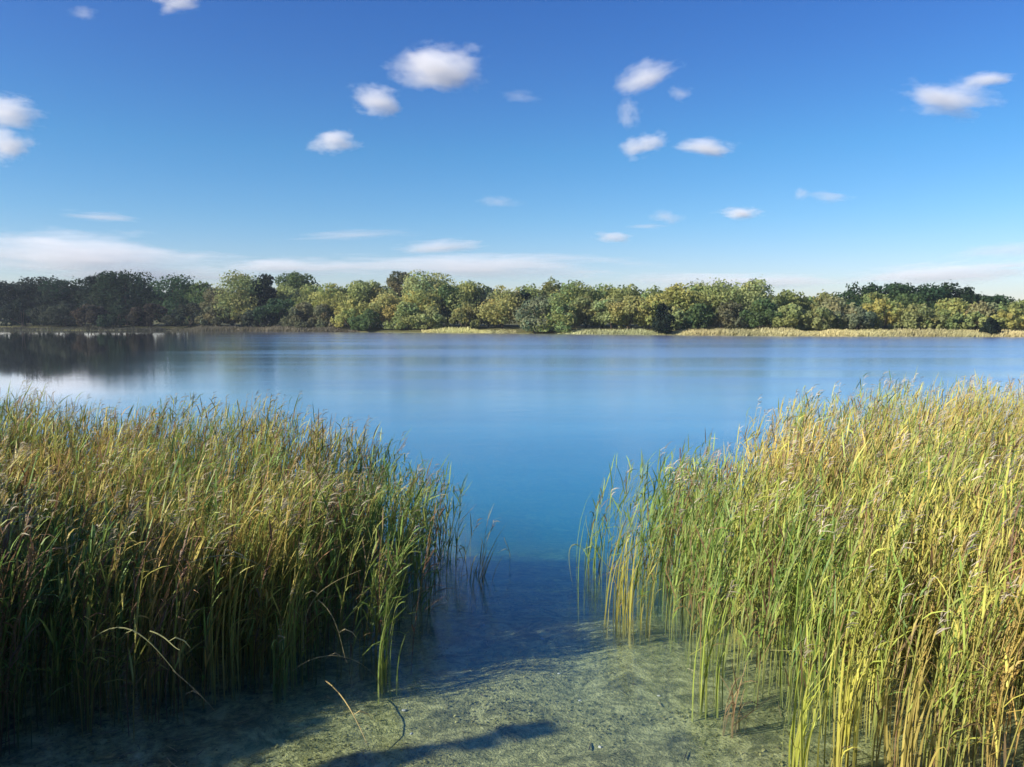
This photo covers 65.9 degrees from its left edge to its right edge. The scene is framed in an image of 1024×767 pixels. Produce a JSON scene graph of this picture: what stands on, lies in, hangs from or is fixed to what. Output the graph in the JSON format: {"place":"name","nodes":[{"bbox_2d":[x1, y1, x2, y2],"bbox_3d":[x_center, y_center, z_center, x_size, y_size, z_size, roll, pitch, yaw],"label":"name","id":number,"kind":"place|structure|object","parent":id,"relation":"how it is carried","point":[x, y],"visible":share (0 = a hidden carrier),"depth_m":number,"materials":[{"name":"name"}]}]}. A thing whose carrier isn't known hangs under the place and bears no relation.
{"place":"outdoors","nodes":[
{"label":"outdoors","id":0,"kind":"place"},
{"bbox_2d":[0,316,1023,766],"bbox_3d":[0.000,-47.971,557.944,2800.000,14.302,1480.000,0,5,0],"label":"ground","id":1,"kind":"structure","parent":0,"point":[542,528],"depth_m":6.81,"materials":[{"name":"sand"}]},
{"bbox_2d":[0,281,42,325],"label":"dark tree","id":2,"kind":"object","parent":1,"relation":"on","point":[4,294],"visible":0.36,"depth_m":211.87,"materials":[{"name":"green plant"}]},
{"bbox_2d":[0,297,58,326],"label":"shore bush","id":3,"kind":"object","parent":1,"relation":"on","point":[9,312],"visible":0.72,"depth_m":201.67,"materials":[{"name":"green plant"}]},
{"bbox_2d":[3,275,72,325],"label":"dark tree","id":4,"kind":"object","parent":1,"relation":"on","point":[31,285],"visible":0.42,"depth_m":212.88,"materials":[{"name":"green plant"}]},
{"bbox_2d":[27,300,81,326],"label":"shore bush","id":5,"kind":"object","parent":1,"relation":"on","point":[61,310],"visible":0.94,"depth_m":198.38,"materials":[{"name":"green plant"}]},
{"bbox_2d":[38,276,95,317],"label":"dark tree","id":6,"kind":"object","parent":1,"relation":"on","point":[76,298],"visible":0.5,"depth_m":213.70,"materials":[{"name":"green plant"}]},
{"bbox_2d":[66,303,108,326],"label":"shore bush","id":7,"kind":"object","parent":1,"relation":"on","point":[87,314],"visible":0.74,"depth_m":197.38,"materials":[{"name":"green plant"}]},
{"bbox_2d":[79,273,121,314],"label":"dark tree","id":8,"kind":"object","parent":1,"relation":"on","point":[90,280],"visible":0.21,"depth_m":208.73,"materials":[{"name":"green plant"}]},
{"bbox_2d":[96,301,142,326],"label":"shore bush","id":9,"kind":"object","parent":1,"relation":"on","point":[117,308],"visible":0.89,"depth_m":196.62,"materials":[{"name":"green plant"}]},
{"bbox_2d":[85,269,157,325],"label":"dark tree","id":10,"kind":"object","parent":1,"relation":"on","point":[134,288],"visible":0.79,"depth_m":207.49,"materials":[{"name":"green plant"}]},
{"bbox_2d":[127,303,167,326],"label":"shore bush","id":11,"kind":"object","parent":1,"relation":"on","point":[147,315],"visible":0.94,"depth_m":195.77,"materials":[{"name":"green plant"}]},
{"bbox_2d":[141,272,197,322],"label":"dark tree","id":12,"kind":"object","parent":1,"relation":"on","point":[177,297],"visible":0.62,"depth_m":207.54,"materials":[{"name":"green plant"}]},
{"bbox_2d":[161,301,211,326],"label":"shore bush","id":13,"kind":"object","parent":1,"relation":"on","point":[192,310],"visible":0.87,"depth_m":191.59,"materials":[{"name":"green plant"}]},
{"bbox_2d":[184,280,211,317],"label":"shore tree","id":14,"kind":"object","parent":1,"relation":"on","point":[197,298],"visible":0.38,"depth_m":203.98,"materials":[{"name":"green plant"}]},
{"bbox_2d":[199,287,228,325],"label":"shore tree","id":15,"kind":"object","parent":1,"relation":"on","point":[210,293],"visible":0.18,"depth_m":198.41,"materials":[{"name":"green plant"}]},
{"bbox_2d":[194,300,238,326],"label":"shore bush","id":16,"kind":"object","parent":1,"relation":"on","point":[207,312],"visible":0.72,"depth_m":189.01,"materials":[{"name":"green plant"}]},
{"bbox_2d":[0,379,472,759],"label":"reed bed","id":17,"kind":"object","parent":1,"relation":"on","point":[144,530],"visible":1,"depth_m":7.18,"materials":[{"name":"plant"}]},
{"bbox_2d":[92,627,175,671],"bbox_3d":[-2.730,1.919,5.706,0.623,0.326,0.018,0,5,5],"label":"reed stalk","id":18,"kind":"object","parent":17,"relation":"attached to","point":[140,635],"visible":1,"depth_m":5.69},
{"bbox_2d":[303,570,359,646],"bbox_3d":[-1.528,1.918,6.681,0.514,0.698,0.024,0,5,2],"label":"reed stalk","id":19,"kind":"object","parent":17,"relation":"attached to","point":[311,603],"visible":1,"depth_m":6.67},
{"bbox_2d":[207,269,280,326],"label":"shore tree","id":20,"kind":"object","parent":1,"relation":"on","point":[232,302],"visible":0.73,"depth_m":188.50,"materials":[{"name":"green plant"}]},
{"bbox_2d":[241,305,277,327],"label":"shore bush","id":21,"kind":"object","parent":1,"relation":"on","point":[247,317],"visible":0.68,"depth_m":181.15,"materials":[{"name":"green plant"}]},
{"bbox_2d":[250,273,277,326],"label":"dark tree","id":22,"kind":"object","parent":1,"relation":"on","point":[269,292],"visible":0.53,"depth_m":189.75,"materials":[{"name":"green plant"}]},
{"bbox_2d":[252,298,295,325],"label":"tree","id":23,"kind":"object","parent":1,"relation":"on","point":[275,308],"visible":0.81,"depth_m":181.71,"materials":[{"name":"green plant"}]},
{"bbox_2d":[271,586,295,705],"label":"reed tuft","id":24,"kind":"object","parent":1,"relation":"on","point":[276,690],"visible":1,"depth_m":6.56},
{"bbox_2d":[275,283,301,312],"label":"willow tree","id":25,"kind":"object","parent":1,"relation":"on","point":[282,290],"visible":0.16,"depth_m":196.74,"materials":[{"name":"green plant"}]},
{"bbox_2d":[273,271,317,325],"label":"shore tree","id":26,"kind":"object","parent":1,"relation":"on","point":[295,280],"visible":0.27,"depth_m":204.34,"materials":[{"name":"green plant"}]},
{"bbox_2d":[278,302,316,327],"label":"shore bush","id":27,"kind":"object","parent":1,"relation":"on","point":[298,316],"visible":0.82,"depth_m":177.70,"materials":[{"name":"green plant"}]},
{"bbox_2d":[283,281,331,312],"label":"willow tree","id":28,"kind":"object","parent":1,"relation":"on","point":[304,294],"visible":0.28,"depth_m":191.75,"materials":[{"name":"green plant"}]},
{"bbox_2d":[308,303,344,327],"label":"shore bush","id":29,"kind":"object","parent":1,"relation":"on","point":[322,317],"visible":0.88,"depth_m":174.46,"materials":[{"name":"green plant"}]},
{"bbox_2d":[306,283,347,321],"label":"shore tree","id":30,"kind":"object","parent":1,"relation":"on","point":[325,296],"visible":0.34,"depth_m":180.67,"materials":[{"name":"green plant"}]},
{"bbox_2d":[330,298,370,327],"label":"shore bush","id":31,"kind":"object","parent":1,"relation":"on","point":[345,310],"visible":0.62,"depth_m":172.62,"materials":[{"name":"green plant"}]},
{"bbox_2d":[326,681,375,763],"bbox_3d":[-1.170,2.554,6.051,0.166,0.219,1.013,-3,6,-33],"label":"reed stalk","id":32,"kind":"object","parent":1,"relation":"on","point":[353,714],"visible":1,"depth_m":6.01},
{"bbox_2d":[332,280,377,316],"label":"willow tree","id":33,"kind":"object","parent":1,"relation":"on","point":[354,291],"visible":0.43,"depth_m":179.20,"materials":[{"name":"green plant"}]},
{"bbox_2d":[347,308,383,329],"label":"shore bush","id":34,"kind":"object","parent":1,"relation":"on","point":[367,318],"visible":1,"depth_m":168.11,"materials":[{"name":"green plant"}]},
{"bbox_2d":[358,279,398,320],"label":"willow tree","id":35,"kind":"object","parent":1,"relation":"on","point":[378,288],"visible":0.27,"depth_m":181.32,"materials":[{"name":"green plant"}]},
{"bbox_2d":[368,292,402,325],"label":"shore tree","id":36,"kind":"object","parent":1,"relation":"on","point":[384,305],"visible":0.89,"depth_m":171.15,"materials":[{"name":"green plant"}]},
{"bbox_2d":[362,560,418,703],"bbox_3d":[-1.002,2.110,6.656,0.448,1.169,0.406,0,5,0],"label":"reed tuft","id":37,"kind":"object","parent":1,"relation":"on","point":[383,678],"visible":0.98,"depth_m":6.68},
{"bbox_2d":[386,271,411,299],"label":"shore tree","id":38,"kind":"object","parent":1,"relation":"on","point":[394,282],"visible":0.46,"depth_m":188.55,"materials":[{"name":"green plant"}]},
{"bbox_2d":[382,301,428,329],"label":"shore bush","id":39,"kind":"object","parent":1,"relation":"on","point":[405,318],"visible":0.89,"depth_m":166.25,"materials":[{"name":"green plant"}]},
{"bbox_2d":[394,289,445,323],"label":"shore tree","id":40,"kind":"object","parent":1,"relation":"on","point":[423,299],"visible":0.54,"depth_m":169.25,"materials":[{"name":"green plant"}]},
{"bbox_2d":[394,269,456,310],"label":"willow tree","id":41,"kind":"object","parent":1,"relation":"on","point":[430,284],"visible":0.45,"depth_m":176.29,"materials":[{"name":"green plant"}]},
{"bbox_2d":[408,306,449,328],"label":"shore bush","id":42,"kind":"object","parent":1,"relation":"on","point":[432,318],"visible":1,"depth_m":165.15,"materials":[{"name":"green plant"}]},
{"bbox_2d":[436,283,461,327],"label":"shore tree","id":43,"kind":"object","parent":1,"relation":"on","point":[444,292],"visible":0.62,"depth_m":171.45,"materials":[{"name":"green plant"}]},
{"bbox_2d":[443,279,489,322],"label":"willow tree","id":44,"kind":"object","parent":1,"relation":"on","point":[469,290],"visible":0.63,"depth_m":171.96,"materials":[{"name":"green plant"}]},
{"bbox_2d":[449,302,486,327],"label":"shore bush","id":45,"kind":"object","parent":1,"relation":"on","point":[458,313],"visible":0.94,"depth_m":164.60,"materials":[{"name":"green plant"}]},
{"bbox_2d":[445,509,504,614],"bbox_3d":[-0.353,2.052,9.035,0.608,1.319,0.614,-4,6,-43],"label":"reed tuft","id":46,"kind":"object","parent":1,"relation":"on","point":[472,608],"visible":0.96,"depth_m":9.12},
{"bbox_2d":[473,285,499,327],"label":"shore tree","id":47,"kind":"object","parent":1,"relation":"on","point":[481,298],"visible":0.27,"depth_m":173.22,"materials":[{"name":"green plant"}]},
{"bbox_2d":[473,285,529,328],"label":"shore tree","id":48,"kind":"object","parent":1,"relation":"on","point":[503,307],"visible":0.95,"depth_m":161.15,"materials":[{"name":"green plant"}]},
{"bbox_2d":[0,288,1013,327],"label":"woodland","id":49,"kind":"object","parent":1,"relation":"on","point":[809,298],"visible":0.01,"depth_m":190.60,"materials":[{"name":"green plant"}]},
{"bbox_2d":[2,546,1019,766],"bbox_3d":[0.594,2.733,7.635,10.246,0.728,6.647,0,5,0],"label":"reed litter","id":50,"kind":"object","parent":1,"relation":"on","point":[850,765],"visible":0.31,"depth_m":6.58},
{"bbox_2d":[2,584,1020,766],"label":"water weed","id":51,"kind":"object","parent":1,"relation":"on","point":[345,745],"visible":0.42,"depth_m":6.47,"materials":[{"name":"plant"}]},
{"bbox_2d":[0,325,1023,336],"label":"reeds","id":52,"kind":"object","parent":1,"relation":"on","point":[898,332],"visible":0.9,"depth_m":139.00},
{"bbox_2d":[509,289,535,314],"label":"dark tree","id":53,"kind":"object","parent":1,"relation":"on","point":[527,295],"visible":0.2,"depth_m":164.68,"materials":[{"name":"green plant"}]},
{"bbox_2d":[514,281,546,315],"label":"shore tree","id":54,"kind":"object","parent":1,"relation":"on","point":[530,290],"visible":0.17,"depth_m":171.31,"materials":[{"name":"green plant"}]},
{"bbox_2d":[512,293,553,332],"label":"shore bush","id":55,"kind":"object","parent":1,"relation":"on","point":[526,319],"visible":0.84,"depth_m":152.10,"materials":[{"name":"green plant"}]},
{"bbox_2d":[535,277,562,320],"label":"shore tree","id":56,"kind":"object","parent":1,"relation":"on","point":[549,287],"visible":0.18,"depth_m":171.87,"materials":[{"name":"green plant"}]},
{"bbox_2d":[533,296,577,332],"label":"shore bush","id":57,"kind":"object","parent":1,"relation":"on","point":[562,318],"visible":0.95,"depth_m":150.00,"materials":[{"name":"green plant"}]},
{"bbox_2d":[545,280,599,327],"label":"shore tree","id":58,"kind":"object","parent":1,"relation":"on","point":[570,291],"visible":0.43,"depth_m":162.23,"materials":[{"name":"green plant"}]},
{"bbox_2d":[566,296,604,327],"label":"shore tree","id":59,"kind":"object","parent":1,"relation":"on","point":[583,307],"visible":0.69,"depth_m":154.05,"materials":[{"name":"green plant"}]},
{"bbox_2d":[585,283,622,327],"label":"shore tree","id":60,"kind":"object","parent":1,"relation":"on","point":[602,291],"visible":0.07,"depth_m":164.78,"materials":[{"name":"green plant"}]},
{"bbox_2d":[590,298,628,328],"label":"willow tree","id":61,"kind":"object","parent":1,"relation":"on","point":[604,304],"visible":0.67,"depth_m":150.63,"materials":[{"name":"green plant"}]},
{"bbox_2d":[605,284,647,327],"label":"willow tree","id":62,"kind":"object","parent":1,"relation":"on","point":[618,293],"visible":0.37,"depth_m":161.33,"materials":[{"name":"green plant"}]},
{"bbox_2d":[608,292,648,328],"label":"shore tree","id":63,"kind":"object","parent":1,"relation":"on","point":[630,306],"visible":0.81,"depth_m":148.38,"materials":[{"name":"green plant"}]},
{"bbox_2d":[602,507,668,647],"bbox_3d":[1.218,1.913,7.937,0.617,1.430,0.574,0,5,0],"label":"reed tuft","id":64,"kind":"object","parent":1,"relation":"on","point":[619,592],"visible":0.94,"depth_m":7.94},
{"bbox_2d":[631,295,668,328],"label":"shore tree","id":65,"kind":"object","parent":1,"relation":"on","point":[641,317],"visible":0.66,"depth_m":148.19,"materials":[{"name":"green plant"}]},
{"bbox_2d":[641,285,675,322],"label":"shore tree","id":66,"kind":"object","parent":1,"relation":"on","point":[653,292],"visible":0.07,"depth_m":158.48,"materials":[{"name":"green plant"}]},
{"bbox_2d":[651,303,675,333],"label":"shore bush","id":67,"kind":"object","parent":1,"relation":"on","point":[663,322],"visible":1,"depth_m":139.78,"materials":[{"name":"green plant"}]},
{"bbox_2d":[644,282,708,316],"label":"shore tree","id":68,"kind":"object","parent":1,"relation":"on","point":[674,294],"visible":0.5,"depth_m":148.50,"materials":[{"name":"green plant"}]},
{"bbox_2d":[668,306,684,329],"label":"shore bush","id":69,"kind":"object","parent":1,"relation":"on","point":[678,314],"visible":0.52,"depth_m":145.26,"materials":[{"name":"green plant"}]},
{"bbox_2d":[678,302,715,329],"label":"shore bush","id":70,"kind":"object","parent":1,"relation":"on","point":[697,316],"visible":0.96,"depth_m":142.76,"materials":[{"name":"green plant"}]},
{"bbox_2d":[681,277,721,327],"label":"willow tree","id":71,"kind":"object","parent":1,"relation":"on","point":[698,287],"visible":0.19,"depth_m":152.73,"materials":[{"name":"green plant"}]},
{"bbox_2d":[692,532,743,721],"bbox_3d":[1.660,1.958,6.346,0.360,1.539,0.391,2,5,28],"label":"reed tuft","id":72,"kind":"object","parent":1,"relation":"on","point":[704,655],"visible":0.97,"depth_m":6.34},
{"bbox_2d":[696,279,741,328],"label":"willow tree","id":73,"kind":"object","parent":1,"relation":"on","point":[722,293],"visible":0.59,"depth_m":147.54,"materials":[{"name":"green plant"}]},
{"bbox_2d":[712,300,747,329],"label":"shore bush","id":74,"kind":"object","parent":1,"relation":"on","point":[727,316],"visible":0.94,"depth_m":143.42,"materials":[{"name":"green plant"}]},
{"bbox_2d":[714,661,762,737],"bbox_3d":[1.725,2.407,6.072,0.337,0.634,0.615,0,5,0],"label":"reed tuft","id":75,"kind":"object","parent":1,"relation":"on","point":[733,703],"visible":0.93,"depth_m":6.03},
{"bbox_2d":[727,274,777,327],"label":"willow tree","id":76,"kind":"object","parent":1,"relation":"on","point":[752,291],"visible":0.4,"depth_m":146.50,"materials":[{"name":"green plant"}]},
{"bbox_2d":[738,297,783,328],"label":"shore bush","id":77,"kind":"object","parent":1,"relation":"on","point":[762,311],"visible":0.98,"depth_m":140.43,"materials":[{"name":"green plant"}]},
{"bbox_2d":[766,302,813,329],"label":"shore bush","id":78,"kind":"object","parent":1,"relation":"on","point":[794,311],"visible":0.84,"depth_m":138.16,"materials":[{"name":"green plant"}]},
{"bbox_2d":[774,289,812,316],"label":"shore tree","id":79,"kind":"object","parent":1,"relation":"on","point":[784,299],"visible":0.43,"depth_m":151.01,"materials":[{"name":"green plant"}]},
{"bbox_2d":[576,368,1023,766],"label":"reed bed","id":80,"kind":"object","parent":1,"relation":"on","point":[893,526],"visible":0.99,"depth_m":7.05,"materials":[{"name":"plant"}]},
{"bbox_2d":[781,612,858,766],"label":"reed tuft","id":81,"kind":"object","parent":1,"relation":"on","point":[799,754],"visible":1,"depth_m":5.29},
{"bbox_2d":[793,304,847,329],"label":"shore bush","id":82,"kind":"object","parent":1,"relation":"on","point":[827,314],"visible":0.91,"depth_m":137.31,"materials":[{"name":"green plant"}]},
{"bbox_2d":[801,289,847,326],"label":"shore tree","id":83,"kind":"object","parent":1,"relation":"on","point":[821,297],"visible":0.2,"depth_m":151.24,"materials":[{"name":"green plant"}]},
{"bbox_2d":[816,297,856,324],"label":"shore tree","id":84,"kind":"object","parent":1,"relation":"on","point":[837,305],"visible":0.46,"depth_m":142.40,"materials":[{"name":"green plant"}]},
{"bbox_2d":[817,575,886,766],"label":"reed tuft","id":85,"kind":"object","parent":1,"relation":"on","point":[843,729],"visible":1,"depth_m":5.27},
{"bbox_2d":[828,306,876,329],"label":"shore bush","id":86,"kind":"object","parent":1,"relation":"on","point":[868,318],"visible":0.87,"depth_m":137.41,"materials":[{"name":"green plant"}]},
{"bbox_2d":[832,281,881,328],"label":"dark tree","id":87,"kind":"object","parent":1,"relation":"on","point":[851,292],"visible":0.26,"depth_m":155.13,"materials":[{"name":"green plant"}]},
{"bbox_2d":[859,291,893,318],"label":"shore tree","id":88,"kind":"object","parent":1,"relation":"on","point":[870,298],"visible":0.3,"depth_m":152.01,"materials":[{"name":"green plant"}]},
{"bbox_2d":[862,296,904,328],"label":"shore tree","id":89,"kind":"object","parent":1,"relation":"on","point":[894,311],"visible":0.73,"depth_m":139.69,"materials":[{"name":"green plant"}]},
{"bbox_2d":[877,282,916,327],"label":"dark tree","id":90,"kind":"object","parent":1,"relation":"on","point":[893,289],"visible":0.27,"depth_m":154.65,"materials":[{"name":"green plant"}]},
{"bbox_2d":[847,577,963,766],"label":"reed tuft","id":91,"kind":"object","parent":1,"relation":"on","point":[911,743],"visible":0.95,"depth_m":5.29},
{"bbox_2d":[894,291,933,322],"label":"shore tree","id":92,"kind":"object","parent":1,"relation":"on","point":[906,300],"visible":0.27,"depth_m":147.47,"materials":[{"name":"green plant"}]},
{"bbox_2d":[888,303,947,329],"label":"shore bush","id":93,"kind":"object","parent":1,"relation":"on","point":[912,313],"visible":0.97,"depth_m":136.10,"materials":[{"name":"green plant"}]},
{"bbox_2d":[912,282,952,322],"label":"dark tree","id":94,"kind":"object","parent":1,"relation":"on","point":[931,295],"visible":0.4,"depth_m":153.77,"materials":[{"name":"green plant"}]},
{"bbox_2d":[923,308,967,329],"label":"shore bush","id":95,"kind":"object","parent":1,"relation":"on","point":[954,319],"visible":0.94,"depth_m":134.03,"materials":[{"name":"green plant"}]},
{"bbox_2d":[930,297,979,328],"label":"shore tree","id":96,"kind":"object","parent":1,"relation":"on","point":[956,305],"visible":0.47,"depth_m":140.81,"materials":[{"name":"green plant"}]},
{"bbox_2d":[931,279,978,304],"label":"dark tree","id":97,"kind":"object","parent":1,"relation":"on","point":[966,297],"visible":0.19,"depth_m":155.65,"materials":[{"name":"green plant"}]},
{"bbox_2d":[955,285,985,328],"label":"dark tree","id":98,"kind":"object","parent":1,"relation":"on","point":[969,289],"visible":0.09,"depth_m":156.26,"materials":[{"name":"green plant"}]},
{"bbox_2d":[956,310,999,329],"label":"shore bush","id":99,"kind":"object","parent":1,"relation":"on","point":[970,319],"visible":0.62,"depth_m":134.05,"materials":[{"name":"green plant"}]},
{"bbox_2d":[963,300,1001,327],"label":"shore tree","id":100,"kind":"object","parent":1,"relation":"on","point":[984,309],"visible":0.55,"depth_m":137.91,"materials":[{"name":"green plant"}]},
{"bbox_2d":[979,317,1000,334],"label":"shore bush","id":101,"kind":"object","parent":1,"relation":"on","point":[991,326],"visible":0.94,"depth_m":127.34,"materials":[{"name":"green plant"}]},
{"bbox_2d":[979,294,1015,323],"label":"dark tree","id":102,"kind":"object","parent":1,"relation":"on","point":[997,298],"visible":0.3,"depth_m":153.19,"materials":[{"name":"green plant"}]},
{"bbox_2d":[990,308,1023,329],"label":"shore bush","id":103,"kind":"object","parent":1,"relation":"on","point":[1006,319],"visible":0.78,"depth_m":134.40,"materials":[{"name":"green plant"}]},
{"bbox_2d":[995,299,1023,314],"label":"shore tree","id":104,"kind":"object","parent":1,"relation":"on","point":[1017,304],"visible":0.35,"depth_m":149.21,"materials":[{"name":"green plant"}]},
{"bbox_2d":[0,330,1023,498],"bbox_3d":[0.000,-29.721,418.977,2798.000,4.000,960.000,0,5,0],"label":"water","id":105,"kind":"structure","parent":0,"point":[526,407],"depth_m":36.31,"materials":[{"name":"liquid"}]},
{"bbox_2d":[293,652,375,677],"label":"reed stalk","id":106,"kind":"object","parent":105,"relation":"in","point":[333,655],"visible":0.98,"depth_m":6.61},
{"bbox_2d":[0,0,1023,301],"label":"sky","id":107,"kind":"structure","parent":0,"point":[810,147],"materials":[{"name":"blue"}]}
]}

